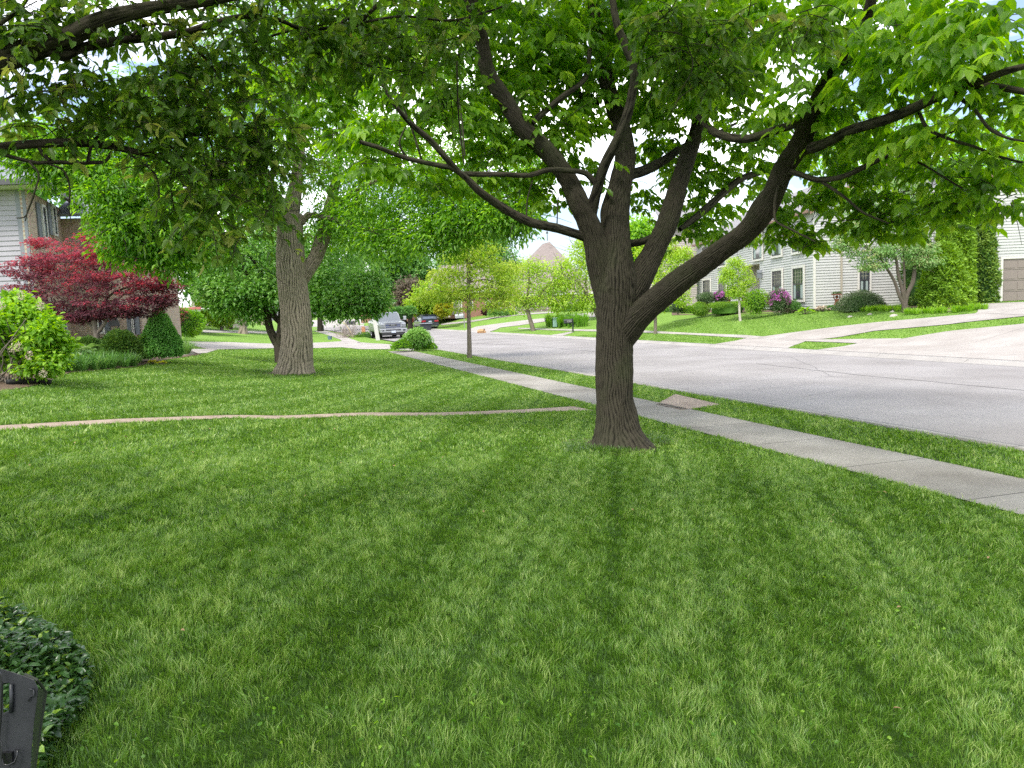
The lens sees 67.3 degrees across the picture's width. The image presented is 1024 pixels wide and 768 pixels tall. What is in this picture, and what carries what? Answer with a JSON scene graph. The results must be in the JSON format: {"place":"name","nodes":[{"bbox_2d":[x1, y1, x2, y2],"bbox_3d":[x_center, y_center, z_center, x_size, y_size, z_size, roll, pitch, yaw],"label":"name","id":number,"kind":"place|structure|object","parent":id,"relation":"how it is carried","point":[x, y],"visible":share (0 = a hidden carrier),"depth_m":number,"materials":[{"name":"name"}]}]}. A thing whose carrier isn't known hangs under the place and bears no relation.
{"place":"outdoors","nodes":[
{"label":"outdoors","id":0,"kind":"place"},
{"bbox_2d":[167,349,216,356],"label":"path","id":1,"kind":"structure","parent":0,"point":[195,351],"depth_m":30.83,"materials":[{"name":"concrete"}]},
{"bbox_2d":[203,330,276,332],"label":"driveway","id":2,"kind":"structure","parent":0,"point":[226,331],"depth_m":68.21,"materials":[{"name":"concrete"}]},
{"bbox_2d":[189,341,413,349],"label":"driveway","id":3,"kind":"structure","parent":0,"point":[240,345],"depth_m":42.42,"materials":[{"name":"concrete"}]},
{"bbox_2d":[312,319,363,327],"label":"road","id":4,"kind":"structure","parent":0,"point":[328,324],"depth_m":178.32,"materials":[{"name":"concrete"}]},
{"bbox_2d":[316,330,360,342],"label":"sidewalk","id":5,"kind":"structure","parent":0,"point":[344,339],"depth_m":64.26,"materials":[{"name":"concrete"}]},
{"bbox_2d":[441,312,552,324],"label":"path","id":6,"kind":"structure","parent":0,"point":[490,318],"depth_m":89.33,"materials":[{"name":"concrete"}]},
{"bbox_2d":[0,300,1023,767],"bbox_3d":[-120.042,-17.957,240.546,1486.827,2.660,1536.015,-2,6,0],"label":"ground","id":7,"kind":"structure","parent":0,"point":[458,325],"depth_m":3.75,"materials":[{"name":"green plant"}]},
{"bbox_2d":[0,668,47,767],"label":"plastic housing","id":8,"kind":"object","parent":7,"relation":"on","point":[21,719],"visible":1,"depth_m":1.55,"materials":[{"name":"grey plastic"}]},
{"bbox_2d":[14,114,74,205],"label":"maple tree","id":9,"kind":"object","parent":7,"relation":"on","point":[38,192],"visible":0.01,"depth_m":59.67,"materials":[{"name":"green plant"}]},
{"bbox_2d":[0,596,94,767],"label":"ground cover","id":10,"kind":"object","parent":7,"relation":"on","point":[44,653],"visible":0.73,"depth_m":2.93,"materials":[{"name":"green plant"}]},
{"bbox_2d":[0,117,181,338],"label":"brick house","id":11,"kind":"structure","parent":7,"relation":"on","point":[49,222],"depth_m":27.32,"materials":[{"name":"brown"}]},
{"bbox_2d":[40,204,48,239],"bbox_3d":[-16.583,-5.744,27.289,0.070,1.205,0.531,-4,6,-18],"label":"window","id":12,"kind":"structure","parent":11,"relation":"in","point":[43,215],"depth_m":27.27,"materials":[{"name":"grey glass"}]},
{"bbox_2d":[50,204,58,236],"bbox_3d":[-17.045,-6.085,28.659,0.070,1.135,0.527,-4,6,-18],"label":"window","id":13,"kind":"structure","parent":11,"relation":"in","point":[53,208],"depth_m":28.63,"materials":[{"name":"grey glass"}]},
{"bbox_2d":[0,351,199,390],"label":"mulch bed","id":14,"kind":"object","parent":7,"relation":"on","point":[3,385],"visible":0.12,"depth_m":16.30,"materials":[{"name":"brown soil"}]},
{"bbox_2d":[6,378,51,383],"bbox_3d":[-8.471,-0.035,13.465,0.269,0.167,0.710,0,6,23],"label":"bed edging","id":15,"kind":"object","parent":14,"relation":"on","point":[23,381],"visible":0.84,"depth_m":13.49,"materials":[{"name":"black plastic"}]},
{"bbox_2d":[0,288,83,382],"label":"hydrangea","id":16,"kind":"object","parent":14,"relation":"on","point":[41,342],"visible":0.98,"depth_m":13.21,"materials":[{"name":"green plant"}]},
{"bbox_2d":[74,334,99,352],"bbox_3d":[-11.165,-1.016,20.187,1.034,0.588,0.850,-2,6,0],"label":"yew shrub","id":17,"kind":"object","parent":14,"relation":"on","point":[87,340],"visible":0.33,"depth_m":20.03,"materials":[{"name":"green plant"}]},
{"bbox_2d":[75,343,98,356],"bbox_3d":[-10.703,-0.735,18.559,1.353,0.547,1.372,-2,6,0],"label":"hosta","id":18,"kind":"object","parent":14,"relation":"on","point":[86,348],"visible":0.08,"depth_m":18.69,"materials":[{"name":"green plant"}]},
{"bbox_2d":[0,232,189,339],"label":"japanese maple","id":19,"kind":"object","parent":14,"relation":"on","point":[88,315],"visible":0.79,"depth_m":20.98,"materials":[{"name":"red plant"}]},
{"bbox_2d":[65,347,147,371],"bbox_3d":[-10.191,-0.690,19.181,1.982,0.624,6.658,-3,6,-6],"label":"daylily bed","id":20,"kind":"object","parent":14,"relation":"on","point":[95,361],"visible":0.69,"depth_m":18.18,"materials":[{"name":"green plant"}]},
{"bbox_2d":[105,318,119,333],"bbox_3d":[-15.548,-2.057,29.949,0.430,1.118,0.500,-3,6,-6],"label":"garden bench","id":21,"kind":"object","parent":14,"relation":"on","point":[112,322],"visible":0.45,"depth_m":30.11,"materials":[{"name":"grey"}]},
{"bbox_2d":[98,327,145,357],"bbox_3d":[-10.413,-1.068,20.384,1.273,0.903,1.057,-2,6,0],"label":"yew shrub","id":22,"kind":"object","parent":14,"relation":"on","point":[118,339],"visible":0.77,"depth_m":20.14,"materials":[{"name":"green plant"}]},
{"bbox_2d":[141,308,183,359],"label":"dwarf spruce","id":23,"kind":"object","parent":14,"relation":"on","point":[161,333],"visible":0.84,"depth_m":21.64,"materials":[{"name":"green plant"}]},
{"bbox_2d":[182,334,204,354],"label":"fountain grass","id":24,"kind":"object","parent":14,"relation":"on","point":[187,347],"depth_m":27.45,"materials":[{"name":"green plant"}]},
{"bbox_2d":[50,153,223,306],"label":"maple tree","id":25,"kind":"object","parent":7,"relation":"on","point":[186,293],"visible":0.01,"depth_m":64.66,"materials":[{"name":"green plant"}]},
{"bbox_2d":[179,305,193,336],"bbox_3d":[-17.171,-3.244,39.855,1.422,1.751,1.135,-2,6,0],"label":"viburnum shrub","id":26,"kind":"object","parent":7,"relation":"on","point":[185,321],"visible":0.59,"depth_m":39.72,"materials":[{"name":"green plant"}]},
{"bbox_2d":[182,308,206,337],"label":"green shrub","id":27,"kind":"object","parent":7,"relation":"on","point":[198,325],"visible":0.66,"depth_m":40.18,"materials":[{"name":"green plant"}]},
{"bbox_2d":[188,297,238,329],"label":"honeylocust tree","id":28,"kind":"object","parent":7,"relation":"on","point":[214,322],"visible":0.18,"depth_m":69.45,"materials":[{"name":"green plant"}]},
{"bbox_2d":[180,190,276,329],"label":"maple tree","id":29,"kind":"object","parent":7,"relation":"on","point":[231,328],"depth_m":77.05,"materials":[{"name":"green plant"}]},
{"bbox_2d":[238,228,274,333],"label":"street tree","id":30,"kind":"object","parent":7,"relation":"on","point":[243,329],"visible":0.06,"depth_m":65.56,"materials":[{"name":"green plant"}]},
{"bbox_2d":[0,0,572,374],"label":"neighbour ash tree","id":31,"kind":"object","parent":7,"relation":"on","point":[440,232],"visible":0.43,"depth_m":19.42,"materials":[{"name":"green plant"}]},
{"bbox_2d":[181,219,397,362],"bbox_3d":[-7.586,-3.337,27.026,7.885,5.417,3.681,-2,6,6],"label":"magnolia tree","id":32,"kind":"object","parent":7,"relation":"on","point":[364,293],"visible":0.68,"depth_m":26.24,"materials":[{"name":"green plant"}]},
{"bbox_2d":[0,406,589,429],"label":"brick path","id":33,"kind":"structure","parent":7,"relation":"on","point":[50,424],"depth_m":11.89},
{"bbox_2d":[263,200,404,330],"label":"maple tree","id":34,"kind":"object","parent":7,"relation":"on","point":[319,325],"visible":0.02,"depth_m":94.80,"materials":[{"name":"green plant"}]},
{"bbox_2d":[328,320,362,337],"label":"brush pile","id":35,"kind":"object","parent":7,"relation":"on","point":[343,330],"visible":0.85,"depth_m":63.77,"materials":[{"name":"brown"}]},
{"bbox_2d":[372,319,379,339],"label":"leaning board","id":36,"kind":"object","parent":7,"relation":"on","point":[376,331],"visible":0.79,"depth_m":54.12,"materials":[{"name":"grey wood"}]},
{"bbox_2d":[353,247,442,326],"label":"maple tree","id":37,"kind":"object","parent":7,"relation":"on","point":[420,272],"visible":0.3,"depth_m":103.44,"materials":[{"name":"green plant"}]},
{"bbox_2d":[390,338,412,349],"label":"juniper","id":38,"kind":"object","parent":7,"relation":"on","point":[402,343],"visible":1,"depth_m":35.94,"materials":[{"name":"green plant"}]},
{"bbox_2d":[388,306,418,318],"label":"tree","id":39,"kind":"object","parent":7,"relation":"on","point":[406,311],"visible":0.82,"depth_m":83.07,"materials":[{"name":"green plant"}]},
{"bbox_2d":[391,274,430,328],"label":"smoke tree","id":40,"kind":"object","parent":7,"relation":"on","point":[402,286],"visible":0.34,"depth_m":91.27,"materials":[{"name":"brown plant"}]},
{"bbox_2d":[400,326,433,350],"bbox_3d":[-4.465,-2.175,36.435,1.626,1.268,1.204,-2,6,0],"label":"viburnum shrub","id":41,"kind":"object","parent":7,"relation":"on","point":[418,337],"visible":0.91,"depth_m":36.16,"materials":[{"name":"green plant"}]},
{"bbox_2d":[421,342,437,350],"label":"juniper","id":42,"kind":"object","parent":7,"relation":"on","point":[430,346],"visible":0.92,"depth_m":36.42,"materials":[{"name":"green plant"}]},
{"bbox_2d":[0,0,861,285],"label":"crabapple tree","id":43,"kind":"object","parent":7,"relation":"on","point":[38,39],"visible":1,"depth_m":4.71,"materials":[{"name":"green plant"}]},
{"bbox_2d":[401,278,466,320],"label":"honeylocust tree","id":44,"kind":"object","parent":7,"relation":"on","point":[427,309],"visible":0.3,"depth_m":87.27,"materials":[{"name":"green plant"}]},
{"bbox_2d":[433,301,453,318],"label":"yellow shrub","id":45,"kind":"object","parent":7,"relation":"on","point":[440,312],"visible":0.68,"depth_m":85.41,"materials":[{"name":"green plant"}]},
{"bbox_2d":[429,264,496,318],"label":"brick house","id":46,"kind":"structure","parent":7,"relation":"on","point":[473,314],"depth_m":100.06,"materials":[{"name":"brown"}]},
{"bbox_2d":[409,229,527,357],"bbox_3d":[-1.716,-3.649,29.503,4.742,5.510,2.546,-2,6,0],"label":"bald cypress","id":47,"kind":"object","parent":7,"relation":"on","point":[501,291],"visible":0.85,"depth_m":29.49,"materials":[{"name":"green plant"}]},
{"bbox_2d":[432,222,520,278],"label":"poplar tree","id":48,"kind":"object","parent":7,"relation":"on","point":[504,254],"visible":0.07,"depth_m":123.70,"materials":[{"name":"green plant"}]},
{"bbox_2d":[494,246,566,330],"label":"crabapple","id":49,"kind":"object","parent":7,"relation":"on","point":[529,303],"visible":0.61,"depth_m":60.10,"materials":[{"name":"green plant"}]},
{"bbox_2d":[49,445,1019,767],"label":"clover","id":50,"kind":"object","parent":7,"relation":"on","point":[527,701],"visible":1,"depth_m":3.01,"materials":[{"name":"green plant"}]},
{"bbox_2d":[493,231,593,312],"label":"brown roof house","id":51,"kind":"structure","parent":7,"relation":"on","point":[546,250],"depth_m":97.13,"materials":[{"name":"shingle"},{"name":"brick"}]},
{"bbox_2d":[535,237,595,316],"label":"crabapple","id":52,"kind":"object","parent":7,"relation":"on","point":[586,301],"visible":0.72,"depth_m":59.69,"materials":[{"name":"green plant"}]},
{"bbox_2d":[543,312,590,326],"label":"hedge","id":53,"kind":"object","parent":7,"relation":"on","point":[580,321],"depth_m":58.45,"materials":[{"name":"green plant"}]},
{"bbox_2d":[555,431,674,455],"bbox_3d":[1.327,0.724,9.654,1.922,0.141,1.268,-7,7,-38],"label":"tall grass","id":54,"kind":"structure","parent":7,"relation":"on","point":[581,446],"depth_m":9.30,"materials":[{"name":"green plant"}]},
{"bbox_2d":[222,0,1023,450],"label":"ash tree","id":55,"kind":"object","parent":54,"relation":"on","point":[962,48],"visible":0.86,"depth_m":9.05,"materials":[{"name":"green plant"}]},
{"bbox_2d":[629,212,669,260],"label":"maple tree","id":56,"kind":"object","parent":7,"relation":"on","point":[639,228],"visible":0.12,"depth_m":76.91,"materials":[{"name":"green plant"}]},
{"bbox_2d":[633,236,696,333],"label":"parkway tree","id":57,"kind":"object","parent":7,"relation":"on","point":[677,254],"visible":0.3,"depth_m":43.24,"materials":[{"name":"green plant"}]},
{"bbox_2d":[669,301,686,314],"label":"grey shrub","id":58,"kind":"object","parent":7,"relation":"on","point":[673,308],"visible":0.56,"depth_m":46.79,"materials":[{"name":"green plant"}]},
{"bbox_2d":[655,394,718,409],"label":"brick path","id":59,"kind":"structure","parent":7,"relation":"on","point":[681,401],"depth_m":13.77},
{"bbox_2d":[680,305,694,313],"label":"leafy shrub","id":60,"kind":"object","parent":7,"relation":"on","point":[688,309],"visible":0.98,"depth_m":46.75,"materials":[{"name":"green plant"}]},
{"bbox_2d":[692,301,710,316],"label":"boxwood","id":61,"kind":"object","parent":7,"relation":"on","point":[701,308],"visible":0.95,"depth_m":46.70,"materials":[{"name":"green plant"}]},
{"bbox_2d":[695,291,714,304],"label":"green shrub","id":62,"kind":"object","parent":7,"relation":"on","point":[706,296],"visible":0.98,"depth_m":46.74,"materials":[{"name":"green plant"}]},
{"bbox_2d":[712,290,730,301],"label":"rhododendron","id":63,"kind":"object","parent":7,"relation":"on","point":[719,296],"visible":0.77,"depth_m":46.75,"materials":[{"name":"purple plant"}]},
{"bbox_2d":[716,255,758,320],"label":"young maple","id":64,"kind":"object","parent":7,"relation":"on","point":[734,291],"visible":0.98,"depth_m":41.09,"materials":[{"name":"green plant"}]},
{"bbox_2d":[741,288,769,315],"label":"shrub","id":65,"kind":"object","parent":7,"relation":"on","point":[755,302],"visible":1,"depth_m":40.73,"materials":[{"name":"green plant"}]},
{"bbox_2d":[767,286,790,315],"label":"rhododendron","id":66,"kind":"object","parent":7,"relation":"on","point":[778,300],"visible":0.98,"depth_m":40.68,"materials":[{"name":"pink plant"}]},
{"bbox_2d":[785,299,800,309],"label":"green shrub","id":67,"kind":"object","parent":7,"relation":"on","point":[793,305],"visible":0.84,"depth_m":40.76,"materials":[{"name":"green plant"}]},
{"bbox_2d":[650,156,936,309],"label":"grey house","id":68,"kind":"structure","parent":7,"relation":"on","point":[811,281],"depth_m":40.93,"materials":[{"name":"grey wood"}]},
{"bbox_2d":[702,278,710,292],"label":"window","id":69,"kind":"structure","parent":68,"relation":"in","point":[706,283],"depth_m":58.34,"materials":[{"name":"grey glass"}]},
{"bbox_2d":[752,232,762,261],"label":"window","id":70,"kind":"structure","parent":68,"relation":"in","point":[757,255],"depth_m":47.35,"materials":[{"name":"grey glass"}]},
{"bbox_2d":[770,230,782,258],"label":"window","id":71,"kind":"structure","parent":68,"relation":"in","point":[779,252],"depth_m":44.34,"materials":[{"name":"grey glass"}]},
{"bbox_2d":[771,268,782,290],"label":"window","id":72,"kind":"structure","parent":68,"relation":"in","point":[776,274],"depth_m":44.58,"materials":[{"name":"grey"}]},
{"bbox_2d":[791,219,803,254],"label":"window","id":73,"kind":"structure","parent":68,"relation":"in","point":[793,252],"depth_m":41.71,"materials":[{"name":"grey"}]},
{"bbox_2d":[791,265,804,301],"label":"window","id":74,"kind":"structure","parent":68,"relation":"in","point":[797,272],"depth_m":41.68,"materials":[{"name":"grey"}]},
{"bbox_2d":[857,267,871,292],"bbox_3d":[18.277,-5.403,39.892,0.718,1.441,0.070,-3,6,-2],"label":"window","id":75,"kind":"structure","parent":68,"relation":"in","point":[864,279],"depth_m":39.88,"materials":[{"name":"grey glass"}]},
{"bbox_2d":[672,306,965,314],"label":"mulch bed","id":76,"kind":"object","parent":7,"relation":"on","point":[767,310],"visible":0.2,"depth_m":45.01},
{"bbox_2d":[707,301,745,313],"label":"boxwood hedge","id":77,"kind":"object","parent":76,"relation":"on","point":[727,307],"visible":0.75,"depth_m":45.43,"materials":[{"name":"green plant"}]},
{"bbox_2d":[831,289,888,311],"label":"spreading juniper","id":78,"kind":"object","parent":76,"relation":"on","point":[853,301],"visible":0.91,"depth_m":36.72,"materials":[{"name":"green plant"}]},
{"bbox_2d":[860,304,901,311],"bbox_3d":[17.075,-3.560,35.727,1.626,0.370,3.689,-2,6,0],"label":"ground cover","id":79,"kind":"object","parent":76,"relation":"on","point":[882,307],"visible":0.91,"depth_m":35.20,"materials":[{"name":"green plant"}]},
{"bbox_2d":[826,179,948,312],"bbox_3d":[16.126,-6.526,33.351,5.207,7.049,2.941,-3,6,-10],"label":"dogwood tree","id":80,"kind":"object","parent":76,"relation":"on","point":[917,259],"visible":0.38,"depth_m":33.27,"materials":[{"name":"green plant"}]},
{"bbox_2d":[895,238,932,305],"bbox_3d":[20.177,-5.568,37.804,2.422,4.169,2.395,-2,6,0],"label":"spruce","id":81,"kind":"object","parent":76,"relation":"on","point":[911,300],"visible":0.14,"depth_m":37.54,"materials":[{"name":"green plant"}]},
{"bbox_2d":[913,240,977,308],"bbox_3d":[19.122,-4.698,34.059,2.337,3.345,2.561,-7,7,-39],"label":"arborvitae","id":82,"kind":"object","parent":76,"relation":"on","point":[946,285],"visible":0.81,"depth_m":33.43,"materials":[{"name":"green plant"}]},
{"bbox_2d":[933,166,967,257],"bbox_3d":[19.729,-6.479,34.704,1.674,6.748,1.632,-2,6,0],"label":"arborvitae","id":83,"kind":"object","parent":76,"relation":"on","point":[953,236],"visible":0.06,"depth_m":34.19,"materials":[{"name":"green plant"}]},
{"bbox_2d":[957,193,978,303],"bbox_3d":[20.275,-6.099,34.534,1.290,5.885,1.286,-2,6,0],"label":"arborvitae","id":84,"kind":"object","parent":76,"relation":"on","point":[970,238],"visible":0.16,"depth_m":34.19,"materials":[{"name":"green plant"}]},
{"bbox_2d":[771,90,1023,175],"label":"oak tree","id":85,"kind":"object","parent":7,"relation":"on","point":[951,136],"visible":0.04,"depth_m":69.14,"materials":[{"name":"green plant"}]},
{"bbox_2d":[903,301,989,313],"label":"tall grass","id":86,"kind":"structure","parent":7,"relation":"on","point":[954,309],"depth_m":31.09,"materials":[{"name":"green plant"}]},
{"bbox_2d":[899,165,1023,304],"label":"garage wing","id":87,"kind":"structure","parent":7,"relation":"on","point":[1011,256],"depth_m":37.37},
{"bbox_2d":[1000,256,1023,300],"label":"garage door","id":88,"kind":"structure","parent":87,"relation":"in","point":[1008,264],"depth_m":37.48,"materials":[{"name":"brown"}]},
{"bbox_2d":[974,207,1003,303],"bbox_3d":[21.683,-6.059,35.756,1.966,5.548,2.011,-2,6,0],"label":"arborvitae","id":89,"kind":"object","parent":7,"relation":"on","point":[989,274],"visible":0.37,"depth_m":35.20,"materials":[{"name":"green plant"}]},
{"bbox_2d":[0,0,1023,320],"label":"sky","id":90,"kind":"structure","parent":0,"point":[597,151],"materials":[{"name":"white"}]},
{"bbox_2d":[471,312,594,331],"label":"driveway","id":91,"kind":"structure","parent":0,"point":[490,327],"depth_m":72.71,"materials":[{"name":"concrete"}]},
{"bbox_2d":[518,328,745,337],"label":"sidewalk","id":92,"kind":"structure","parent":0,"point":[728,335],"depth_m":42.06,"materials":[{"name":"concrete"}]},
{"bbox_2d":[324,326,1023,445],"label":"road","id":93,"kind":"structure","parent":0,"point":[988,411],"depth_m":17.55,"materials":[{"name":"grey asphalt"}]},
{"bbox_2d":[368,312,406,339],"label":"pickup truck","id":94,"kind":"object","parent":93,"relation":"on","point":[393,324],"visible":0.81,"depth_m":59.27,"materials":[{"name":"grey paint"}]},
{"bbox_2d":[414,314,438,327],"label":"sport utility vehicle","id":95,"kind":"object","parent":93,"relation":"on","point":[428,318],"visible":0.52,"depth_m":85.51,"materials":[{"name":"grey paint"}]},
{"bbox_2d":[383,339,1022,445],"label":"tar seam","id":96,"kind":"object","parent":93,"relation":"on","point":[791,407],"visible":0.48,"depth_m":12.72,"materials":[{"name":"black asphalt"}]},
{"bbox_2d":[431,329,1023,366],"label":"kerb","id":97,"kind":"structure","parent":93,"relation":"on","point":[1014,363],"depth_m":25.50,"materials":[{"name":"concrete"}]},
{"bbox_2d":[437,349,1023,450],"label":"kerb","id":98,"kind":"structure","parent":93,"relation":"on","point":[964,438],"depth_m":11.81,"materials":[{"name":"concrete"}]},
{"bbox_2d":[388,350,1023,513],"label":"sidewalk","id":99,"kind":"structure","parent":0,"point":[988,488],"depth_m":9.08,"materials":[{"name":"concrete"}]},
{"bbox_2d":[717,338,803,347],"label":"driveway","id":100,"kind":"structure","parent":0,"point":[766,342],"depth_m":31.35,"materials":[{"name":"concrete"}]},
{"bbox_2d":[746,335,900,342],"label":"sidewalk","id":101,"kind":"structure","parent":0,"point":[881,340],"depth_m":29.20,"materials":[{"name":"concrete"}]},
{"bbox_2d":[762,304,1023,339],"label":"driveway","id":102,"kind":"structure","parent":0,"point":[841,331],"depth_m":30.28,"materials":[{"name":"concrete"}]},
{"bbox_2d":[817,323,1023,360],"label":"driveway","id":103,"kind":"structure","parent":0,"point":[1005,342],"depth_m":24.56,"materials":[{"name":"concrete"}]},
{"bbox_2d":[982,302,1023,314],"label":"driveway","id":104,"kind":"structure","parent":0,"point":[1006,305],"depth_m":31.37,"materials":[{"name":"concrete"}]},
{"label":"soil","id":105,"kind":"structure","parent":0,"visible":0},
{"bbox_2d":[243,368,342,375],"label":"tall grass","id":106,"kind":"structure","parent":105,"relation":"on","point":[266,371],"depth_m":21.31,"materials":[{"name":"green plant"}]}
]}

